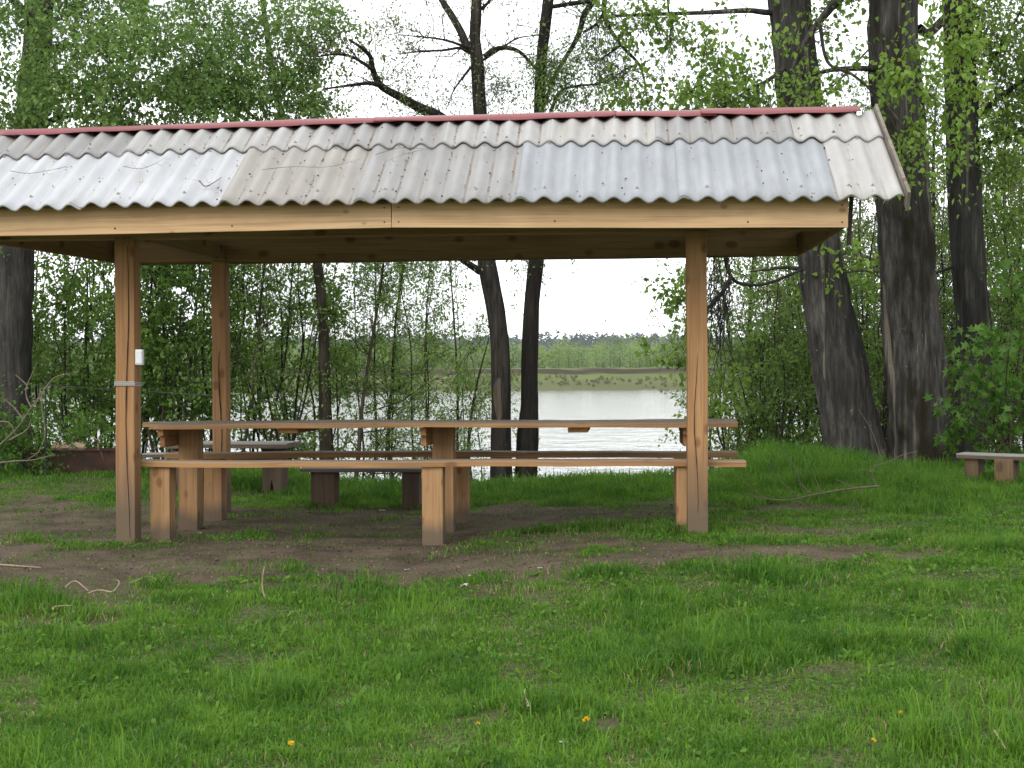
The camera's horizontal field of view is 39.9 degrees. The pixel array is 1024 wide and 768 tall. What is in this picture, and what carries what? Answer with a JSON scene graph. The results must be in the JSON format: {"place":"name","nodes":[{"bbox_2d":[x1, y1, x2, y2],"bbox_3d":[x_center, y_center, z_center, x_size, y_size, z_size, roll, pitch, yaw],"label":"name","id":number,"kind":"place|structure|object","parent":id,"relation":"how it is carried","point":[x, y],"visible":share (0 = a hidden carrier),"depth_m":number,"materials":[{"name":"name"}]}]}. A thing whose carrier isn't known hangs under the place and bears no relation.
{"place":"outdoors","nodes":[
{"label":"outdoors","id":0,"kind":"place"},
{"bbox_2d":[0,357,1023,767],"bbox_3d":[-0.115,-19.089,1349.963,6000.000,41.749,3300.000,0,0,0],"label":"ground","id":1,"kind":"structure","parent":0,"point":[364,547],"depth_m":9.00,"materials":[{"name":"brown soil"}]},
{"bbox_2d":[0,564,40,567],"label":"dry stick","id":2,"kind":"object","parent":1,"relation":"on","point":[17,565],"visible":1,"depth_m":8.87,"materials":[{"name":"beige wood"}]},
{"bbox_2d":[0,362,69,463],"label":"dead branch","id":3,"kind":"object","parent":1,"relation":"on","point":[32,406],"visible":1,"depth_m":14.20,"materials":[{"name":"brown wood"}]},
{"bbox_2d":[0,247,79,434],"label":"bush","id":4,"kind":"object","parent":1,"relation":"on","point":[51,281],"visible":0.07,"depth_m":18.12,"materials":[{"name":"green plant"}]},
{"bbox_2d":[45,383,46,476],"bbox_3d":[-5.150,0.613,15.601,0.022,1.239,0.018,0,0,0],"label":"iron rod","id":5,"kind":"object","parent":1,"relation":"on","point":[46,434],"visible":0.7,"depth_m":15.60,"materials":[{"name":"metal"}]},
{"bbox_2d":[20,384,211,395],"bbox_3d":[-4.289,0.056,14.985,0.408,0.126,5.008,0,0,-42],"label":"wire","id":6,"kind":"object","parent":5,"relation":"attached to","point":[115,389],"visible":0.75,"depth_m":14.91,"materials":[{"name":"metal"}]},
{"bbox_2d":[0,386,112,476],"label":"nettle clump","id":7,"kind":"object","parent":1,"relation":"on","point":[24,448],"visible":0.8,"depth_m":15.76,"materials":[{"name":"green plant"}]},
{"bbox_2d":[0,375,115,474],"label":"nettle clump","id":8,"kind":"object","parent":1,"relation":"on","point":[42,425],"visible":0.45,"depth_m":16.06,"materials":[{"name":"green plant"}]},
{"bbox_2d":[0,403,115,452],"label":"nettle clump","id":9,"kind":"object","parent":1,"relation":"on","point":[21,428],"visible":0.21,"depth_m":16.69,"materials":[{"name":"green plant"}]},
{"bbox_2d":[26,448,115,475],"bbox_3d":[-5.014,0.935,16.302,1.060,0.372,0.464,0,0,-3],"label":"fire trough","id":10,"kind":"object","parent":1,"relation":"on","point":[88,459],"visible":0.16,"depth_m":16.09,"materials":[{"name":"metal"}]},
{"bbox_2d":[51,442,86,449],"bbox_3d":[-5.107,0.714,16.263,0.370,0.083,0.180,0,0,-6],"label":"board","id":11,"kind":"object","parent":10,"relation":"on","point":[80,446],"visible":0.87,"depth_m":16.20,"materials":[{"name":"beige wood"}]},
{"bbox_2d":[94,435,103,460],"bbox_3d":[-4.728,0.722,16.143,0.174,0.311,0.067,0,0,42],"label":"kindling","id":12,"kind":"object","parent":10,"relation":"on","point":[98,445],"visible":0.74,"depth_m":16.11,"materials":[{"name":"wood"}]},
{"bbox_2d":[64,580,119,594],"bbox_3d":[-2.372,1.144,7.950,0.293,0.022,0.465,0,0,-10],"label":"dry stick","id":13,"kind":"object","parent":1,"relation":"on","point":[88,593],"visible":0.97,"depth_m":7.88,"materials":[{"name":"beige wood"}]},
{"bbox_2d":[31,251,173,446],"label":"bush","id":14,"kind":"object","parent":1,"relation":"on","point":[66,296],"visible":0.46,"depth_m":17.65,"materials":[{"name":"green plant"}]},
{"bbox_2d":[31,251,184,444],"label":"bush","id":15,"kind":"object","parent":1,"relation":"on","point":[36,329],"visible":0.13,"depth_m":18.59,"materials":[{"name":"green plant"}]},
{"bbox_2d":[33,254,211,458],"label":"bush","id":16,"kind":"object","parent":1,"relation":"on","point":[51,321],"visible":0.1,"depth_m":19.08,"materials":[{"name":"green plant"}]},
{"bbox_2d":[0,0,252,469],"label":"poplar tree","id":17,"kind":"object","parent":1,"relation":"on","point":[38,98],"visible":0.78,"depth_m":15.66,"materials":[{"name":"green plant"}]},
{"bbox_2d":[41,261,232,458],"bbox_3d":[-4.737,-0.911,18.065,2.457,4.454,3.784,0,0,-17],"label":"bush","id":18,"kind":"object","parent":1,"relation":"on","point":[148,356],"visible":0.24,"depth_m":17.72,"materials":[{"name":"green plant"}]},
{"bbox_2d":[41,264,258,458],"bbox_3d":[-4.498,-0.612,17.570,2.556,3.726,2.334,0,0,0],"label":"bush","id":19,"kind":"object","parent":1,"relation":"on","point":[172,305],"visible":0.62,"depth_m":17.43,"materials":[{"name":"green plant"}]},
{"bbox_2d":[80,264,274,451],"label":"bush","id":20,"kind":"object","parent":1,"relation":"on","point":[198,369],"visible":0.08,"depth_m":18.88,"materials":[{"name":"green plant"}]},
{"bbox_2d":[142,441,300,492],"bbox_3d":[-3.161,0.949,15.023,1.830,0.693,1.202,0,0,4],"label":"bench","id":21,"kind":"object","parent":1,"relation":"on","point":[274,478],"visible":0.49,"depth_m":14.55,"materials":[{"name":"grey wood"}]},
{"bbox_2d":[141,264,336,451],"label":"bush","id":22,"kind":"object","parent":1,"relation":"on","point":[252,411],"visible":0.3,"depth_m":17.85,"materials":[{"name":"green plant"}]},
{"bbox_2d":[212,566,265,599],"bbox_3d":[-1.497,1.114,7.825,0.327,0.213,0.068,0,0,0],"label":"dry stick","id":23,"kind":"object","parent":1,"relation":"on","point":[261,585],"visible":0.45,"depth_m":7.79,"materials":[{"name":"beige wood"}]},
{"bbox_2d":[144,112,349,451],"bbox_3d":[-3.618,-1.147,19.243,3.153,5.383,3.686,0,0,0],"label":"sapling","id":24,"kind":"object","parent":1,"relation":"on","point":[279,406],"visible":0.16,"depth_m":19.29,"materials":[{"name":"green plant"}]},
{"bbox_2d":[108,0,398,459],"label":"bird cherry tree","id":25,"kind":"object","parent":1,"relation":"on","point":[256,92],"visible":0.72,"depth_m":17.14,"materials":[{"name":"green plant"}]},
{"bbox_2d":[186,84,328,451],"bbox_3d":[-3.159,-1.216,17.747,1.790,4.943,2.156,0,0,-9],"label":"sapling","id":26,"kind":"object","parent":1,"relation":"on","point":[263,303],"visible":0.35,"depth_m":17.36,"materials":[{"name":"green plant"}]},
{"bbox_2d":[194,95,341,440],"bbox_3d":[-2.989,-1.202,18.145,1.998,5.026,2.356,0,0,-21],"label":"sapling","id":27,"kind":"object","parent":1,"relation":"on","point":[289,300],"visible":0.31,"depth_m":18.02,"materials":[{"name":"green plant"}]},
{"bbox_2d":[141,263,399,459],"bbox_3d":[-3.168,-0.665,18.459,2.931,4.437,2.549,0,0,20],"label":"bush","id":28,"kind":"object","parent":1,"relation":"on","point":[335,291],"visible":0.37,"depth_m":18.40,"materials":[{"name":"green plant"}]},
{"bbox_2d":[188,113,379,449],"bbox_3d":[-3.011,-1.051,19.247,2.709,5.537,2.524,0,0,0],"label":"sapling","id":29,"kind":"object","parent":1,"relation":"on","point":[281,327],"visible":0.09,"depth_m":19.01,"materials":[{"name":"green plant"}]},
{"bbox_2d":[288,740,294,759],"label":"dandelion","id":30,"kind":"object","parent":1,"relation":"on","point":[291,742],"visible":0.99,"depth_m":4.78,"materials":[{"name":"yellow plant"}]},
{"bbox_2d":[231,263,404,474],"bbox_3d":[-3.383,0.113,20.058,2.353,4.424,3.292,0,0,-43],"label":"bush","id":31,"kind":"object","parent":1,"relation":"on","point":[308,447],"visible":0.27,"depth_m":19.57,"materials":[{"name":"green plant"}]},
{"bbox_2d":[251,262,429,475],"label":"sapling","id":32,"kind":"object","parent":1,"relation":"on","point":[337,404],"visible":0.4,"depth_m":18.63,"materials":[{"name":"green plant"}]},
{"bbox_2d":[300,467,421,508],"bbox_3d":[-1.374,1.038,13.199,1.160,0.529,0.288,0,0,3],"label":"bench","id":33,"kind":"object","parent":1,"relation":"on","point":[324,485],"visible":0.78,"depth_m":13.10,"materials":[{"name":"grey wood"}]},
{"bbox_2d":[255,262,473,480],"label":"sapling","id":34,"kind":"object","parent":1,"relation":"on","point":[371,379],"visible":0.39,"depth_m":18.85,"materials":[{"name":"green plant"}]},
{"bbox_2d":[265,262,469,477],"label":"sapling","id":35,"kind":"object","parent":1,"relation":"on","point":[383,288],"visible":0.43,"depth_m":17.98,"materials":[{"name":"green plant"}]},
{"bbox_2d":[283,262,480,479],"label":"sapling","id":36,"kind":"object","parent":1,"relation":"on","point":[347,312],"visible":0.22,"depth_m":19.70,"materials":[{"name":"green plant"}]},
{"bbox_2d":[317,262,446,479],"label":"sapling","id":37,"kind":"object","parent":1,"relation":"on","point":[384,475],"visible":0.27,"depth_m":19.69,"materials":[{"name":"green plant"}]},
{"bbox_2d":[331,261,438,480],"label":"sapling","id":38,"kind":"object","parent":1,"relation":"on","point":[345,377],"visible":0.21,"depth_m":19.43,"materials":[{"name":"green plant"}]},
{"bbox_2d":[231,0,596,479],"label":"willow tree","id":39,"kind":"object","parent":1,"relation":"on","point":[485,271],"visible":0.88,"depth_m":17.28,"materials":[{"name":"green plant"}]},
{"bbox_2d":[348,261,480,459],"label":"sapling","id":40,"kind":"object","parent":1,"relation":"on","point":[411,355],"visible":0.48,"depth_m":18.79,"materials":[{"name":"green plant"}]},
{"bbox_2d":[317,261,513,482],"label":"sapling","id":41,"kind":"object","parent":1,"relation":"on","point":[387,440],"visible":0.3,"depth_m":18.77,"materials":[{"name":"green plant"}]},
{"bbox_2d":[43,330,791,356],"bbox_3d":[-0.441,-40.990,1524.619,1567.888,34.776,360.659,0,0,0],"label":"forest","id":42,"kind":"object","parent":1,"relation":"on","point":[588,341],"visible":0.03,"depth_m":1380.97,"materials":[{"name":"green plant"}]},
{"bbox_2d":[338,262,519,474],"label":"sapling","id":43,"kind":"object","parent":1,"relation":"on","point":[437,414],"visible":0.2,"depth_m":19.56,"materials":[{"name":"green plant"}]},
{"bbox_2d":[372,261,489,478],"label":"sapling","id":44,"kind":"object","parent":1,"relation":"on","point":[415,368],"visible":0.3,"depth_m":19.40,"materials":[{"name":"green plant"}]},
{"bbox_2d":[333,261,539,478],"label":"sapling","id":45,"kind":"object","parent":1,"relation":"on","point":[427,303],"visible":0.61,"depth_m":18.08,"materials":[{"name":"green plant"}]},
{"bbox_2d":[142,419,737,531],"bbox_3d":[-0.567,0.792,10.968,4.615,1.018,0.891,0,0,5],"label":"long table","id":46,"kind":"object","parent":1,"relation":"on","point":[439,436],"visible":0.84,"depth_m":10.92,"materials":[{"name":"brown wood"}]},
{"bbox_2d":[141,458,745,545],"bbox_3d":[-0.571,0.932,10.158,4.455,0.781,0.224,0,0,5],"label":"plank bench","id":47,"kind":"object","parent":1,"relation":"on","point":[163,526],"visible":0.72,"depth_m":10.09,"materials":[{"name":"brown wood"}]},
{"bbox_2d":[164,450,736,523],"bbox_3d":[-0.528,0.937,11.728,4.730,0.764,0.314,0,0,5],"label":"plank bench","id":48,"kind":"object","parent":1,"relation":"on","point":[215,494],"visible":0.63,"depth_m":11.63,"materials":[{"name":"brown wood"}]},
{"bbox_2d":[32,373,872,389],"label":"bushes","id":49,"kind":"object","parent":1,"relation":"on","point":[608,381],"visible":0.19,"depth_m":415.49,"materials":[{"name":"green plant"}]},
{"bbox_2d":[0,104,910,543],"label":"picnic shelter","id":50,"kind":"object","parent":1,"relation":"on","point":[776,184],"visible":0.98,"depth_m":9.76,"materials":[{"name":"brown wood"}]},
{"bbox_2d":[12,165,70,173],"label":"roof twig","id":51,"kind":"object","parent":50,"relation":"on","point":[42,171],"visible":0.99,"depth_m":9.78,"materials":[{"name":"grey wood"}]},
{"bbox_2d":[192,177,221,186],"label":"roof twig","id":52,"kind":"object","parent":50,"relation":"on","point":[208,182],"visible":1,"depth_m":9.43,"materials":[{"name":"grey wood"}]},
{"bbox_2d":[262,159,358,169],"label":"roof twig","id":53,"kind":"object","parent":50,"relation":"on","point":[302,166],"visible":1,"depth_m":9.61,"materials":[{"name":"wood"}]},
{"bbox_2d":[375,145,430,161],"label":"roof twig","id":54,"kind":"object","parent":50,"relation":"on","point":[402,154],"visible":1,"depth_m":9.75,"materials":[{"name":"grey wood"}]},
{"bbox_2d":[12,120,858,202],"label":"leaf litter","id":55,"kind":"object","parent":50,"relation":"on","point":[409,157],"visible":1,"depth_m":9.69,"materials":[{"name":"brown plant"}]},
{"bbox_2d":[375,261,560,475],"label":"sapling","id":56,"kind":"object","parent":1,"relation":"on","point":[455,355],"visible":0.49,"depth_m":18.36,"materials":[{"name":"green plant"}]},
{"bbox_2d":[394,261,544,477],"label":"sapling","id":57,"kind":"object","parent":1,"relation":"on","point":[458,323],"visible":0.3,"depth_m":20.07,"materials":[{"name":"green plant"}]},
{"bbox_2d":[439,338,520,479],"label":"sapling","id":58,"kind":"object","parent":1,"relation":"on","point":[473,409],"visible":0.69,"depth_m":18.18,"materials":[{"name":"green plant"}]},
{"bbox_2d":[453,307,520,478],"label":"sapling","id":59,"kind":"object","parent":1,"relation":"on","point":[483,383],"visible":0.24,"depth_m":19.01,"materials":[{"name":"green plant"}]},
{"bbox_2d":[0,436,1023,767],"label":"grass","id":60,"kind":"structure","parent":1,"relation":"on","point":[166,732],"depth_m":6.40,"materials":[{"name":"plant"}]},
{"bbox_2d":[524,686,529,708],"bbox_3d":[0.054,1.183,5.330,0.017,0.016,0.315,0,0,-1],"label":"dry stick","id":61,"kind":"object","parent":1,"relation":"on","point":[527,700],"visible":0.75,"depth_m":5.24,"materials":[{"name":"beige wood"}]},
{"bbox_2d":[32,333,1023,370],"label":"woods","id":62,"kind":"object","parent":1,"relation":"on","point":[573,358],"visible":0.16,"depth_m":486.00,"materials":[{"name":"green plant"}]},
{"bbox_2d":[62,335,998,369],"bbox_3d":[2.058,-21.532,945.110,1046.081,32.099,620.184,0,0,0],"label":"birches","id":63,"kind":"object","parent":1,"relation":"on","point":[586,354],"visible":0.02,"depth_m":746.09,"materials":[{"name":"green plant"}]},
{"bbox_2d":[582,717,589,736],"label":"dandelion","id":64,"kind":"object","parent":1,"relation":"on","point":[586,719],"visible":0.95,"depth_m":4.92,"materials":[{"name":"yellow plant"}]},
{"bbox_2d":[468,0,726,479],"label":"willow tree","id":65,"kind":"object","parent":1,"relation":"on","point":[527,439],"visible":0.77,"depth_m":17.38,"materials":[{"name":"green plant"}]},
{"bbox_2d":[625,258,759,470],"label":"poplar sapling","id":66,"kind":"object","parent":1,"relation":"on","point":[676,301],"visible":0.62,"depth_m":19.20,"materials":[{"name":"green plant"}]},
{"bbox_2d":[651,323,800,468],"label":"shrub","id":67,"kind":"object","parent":1,"relation":"on","point":[728,433],"visible":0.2,"depth_m":20.84,"materials":[{"name":"green plant"}]},
{"bbox_2d":[532,0,932,459],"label":"poplar tree","id":68,"kind":"object","parent":1,"relation":"on","point":[840,371],"visible":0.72,"depth_m":16.94,"materials":[{"name":"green plant"}]},
{"bbox_2d":[670,296,810,470],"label":"shrub","id":69,"kind":"object","parent":1,"relation":"on","point":[724,430],"visible":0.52,"depth_m":20.22,"materials":[{"name":"green plant"}]},
{"bbox_2d":[629,232,863,467],"bbox_3d":[3.700,-0.492,22.678,3.912,7.369,3.379,0,0,19],"label":"willow tree","id":70,"kind":"object","parent":1,"relation":"on","point":[744,298],"visible":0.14,"depth_m":22.79,"materials":[{"name":"green plant"}]},
{"bbox_2d":[676,257,821,450],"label":"shrub","id":71,"kind":"object","parent":1,"relation":"on","point":[776,408],"visible":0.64,"depth_m":19.97,"materials":[{"name":"green plant"}]},
{"bbox_2d":[681,223,864,451],"bbox_3d":[3.961,-0.461,20.856,2.847,4.758,2.156,0,0,0],"label":"shrub","id":72,"kind":"object","parent":1,"relation":"on","point":[765,332],"visible":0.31,"depth_m":20.77,"materials":[{"name":"green plant"}]},
{"bbox_2d":[675,202,879,446],"bbox_3d":[3.984,-0.531,21.034,3.074,5.045,2.728,0,0,0],"label":"shrub","id":73,"kind":"object","parent":1,"relation":"on","point":[805,371],"visible":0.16,"depth_m":20.94,"materials":[{"name":"green plant"}]},
{"bbox_2d":[724,242,883,445],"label":"shrub","id":74,"kind":"object","parent":1,"relation":"on","point":[791,298],"visible":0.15,"depth_m":20.39,"materials":[{"name":"green plant"}]},
{"bbox_2d":[744,409,916,505],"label":"fallen branch","id":75,"kind":"object","parent":1,"relation":"on","point":[851,488],"visible":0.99,"depth_m":11.90,"materials":[{"name":"brown wood"}]},
{"bbox_2d":[709,196,951,440],"bbox_3d":[5.879,-0.554,25.364,4.380,8.299,4.911,0,0,39],"label":"willow tree","id":76,"kind":"object","parent":1,"relation":"on","point":[859,204],"visible":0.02,"depth_m":25.50,"materials":[{"name":"green plant"}]},
{"bbox_2d":[784,262,887,444],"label":"shrub","id":77,"kind":"object","parent":1,"relation":"on","point":[882,404],"visible":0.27,"depth_m":19.39,"materials":[{"name":"green plant"}]},
{"bbox_2d":[708,102,1001,445],"bbox_3d":[5.132,-0.702,23.460,4.678,7.856,4.831,0,0,0],"label":"willow tree","id":78,"kind":"object","parent":1,"relation":"on","point":[862,211],"visible":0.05,"depth_m":23.32,"materials":[{"name":"green plant"}]},
{"bbox_2d":[871,738,875,758],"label":"dandelion","id":79,"kind":"object","parent":1,"relation":"on","point":[873,739],"visible":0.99,"depth_m":4.61,"materials":[{"name":"yellow plant"}]},
{"bbox_2d":[794,114,954,438],"bbox_3d":[6.851,-0.602,24.795,4.129,8.273,4.743,0,0,35],"label":"willow tree","id":80,"kind":"object","parent":1,"relation":"on","point":[873,247],"visible":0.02,"depth_m":24.53,"materials":[{"name":"green plant"}]},
{"bbox_2d":[734,55,1023,405],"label":"willow tree","id":81,"kind":"object","parent":1,"relation":"on","point":[933,199],"visible":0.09,"depth_m":22.21,"materials":[{"name":"green plant"}]},
{"bbox_2d":[747,0,1023,465],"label":"poplar tree","id":82,"kind":"object","parent":1,"relation":"on","point":[914,353],"visible":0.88,"depth_m":16.58,"materials":[{"name":"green plant"}]},
{"bbox_2d":[805,198,1009,432],"bbox_3d":[5.776,-0.836,20.722,3.228,4.756,2.770,0,0,0],"label":"shrub","id":83,"kind":"object","parent":1,"relation":"on","point":[871,239],"visible":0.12,"depth_m":20.38,"materials":[{"name":"green plant"}]},
{"bbox_2d":[840,138,1013,423],"bbox_3d":[6.083,-1.119,20.235,3.159,4.974,2.281,0,0,15],"label":"shrub","id":84,"kind":"object","parent":1,"relation":"on","point":[943,307],"visible":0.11,"depth_m":20.15,"materials":[{"name":"green plant"}]},
{"bbox_2d":[853,117,1022,437],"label":"willow tree","id":85,"kind":"object","parent":1,"relation":"on","point":[949,310],"visible":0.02,"depth_m":24.39,"materials":[{"name":"green plant"}]},
{"bbox_2d":[922,303,1023,466],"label":"maple shoots","id":86,"kind":"object","parent":1,"relation":"on","point":[961,422],"visible":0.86,"depth_m":15.43,"materials":[{"name":"green plant"}]},
{"bbox_2d":[923,0,1023,452],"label":"poplar tree","id":87,"kind":"object","parent":1,"relation":"on","point":[968,243],"visible":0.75,"depth_m":18.22,"materials":[{"name":"green plant"}]},
{"bbox_2d":[928,56,1023,447],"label":"willow tree","id":88,"kind":"object","parent":1,"relation":"on","point":[1014,205],"visible":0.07,"depth_m":22.98,"materials":[{"name":"green plant"}]},
{"bbox_2d":[930,148,1023,450],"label":"shrub","id":89,"kind":"object","parent":1,"relation":"on","point":[997,442],"visible":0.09,"depth_m":19.89,"materials":[{"name":"green plant"}]},
{"bbox_2d":[938,332,1023,465],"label":"maple shoots","id":90,"kind":"object","parent":1,"relation":"on","point":[978,386],"visible":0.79,"depth_m":15.42,"materials":[{"name":"green plant"}]},
{"bbox_2d":[938,171,1023,445],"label":"shrub","id":91,"kind":"object","parent":1,"relation":"on","point":[948,276],"visible":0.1,"depth_m":20.58,"materials":[{"name":"green plant"}]},
{"bbox_2d":[941,190,1023,451],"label":"shrub","id":92,"kind":"object","parent":1,"relation":"on","point":[994,302],"visible":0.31,"depth_m":18.98,"materials":[{"name":"green plant"}]},
{"bbox_2d":[942,124,1023,448],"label":"willow tree","id":93,"kind":"object","parent":1,"relation":"on","point":[1022,445],"depth_m":24.94,"materials":[{"name":"green plant"}]},
{"bbox_2d":[949,158,1023,420],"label":"shrub","id":94,"kind":"object","parent":1,"relation":"on","point":[1002,297],"visible":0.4,"depth_m":18.65,"materials":[{"name":"green plant"}]},
{"bbox_2d":[951,257,1023,439],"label":"maple shoots","id":95,"kind":"object","parent":1,"relation":"on","point":[1007,263],"visible":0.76,"depth_m":15.66,"materials":[{"name":"green plant"}]},
{"bbox_2d":[956,452,1023,484],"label":"rustic bench","id":96,"kind":"object","parent":1,"relation":"on","point":[1006,465],"visible":0.66,"depth_m":13.33,"materials":[{"name":"grey wood"}]},
{"bbox_2d":[993,730,1005,748],"bbox_3d":[1.607,1.169,4.648,0.010,0.018,0.200,0,0,8],"label":"dry stick","id":97,"kind":"object","parent":1,"relation":"on","point":[994,731],"visible":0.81,"depth_m":4.66,"materials":[{"name":"beige wood"}]},
{"bbox_2d":[0,0,1023,341],"label":"sky","id":98,"kind":"structure","parent":0,"point":[606,283],"materials":[{"name":"white"}]},
{"bbox_2d":[31,389,1022,482],"bbox_3d":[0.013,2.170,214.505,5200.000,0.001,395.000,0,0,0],"label":"water","id":99,"kind":"structure","parent":0,"point":[603,404],"depth_m":98.22,"materials":[{"name":"grey liquid"}]}
]}

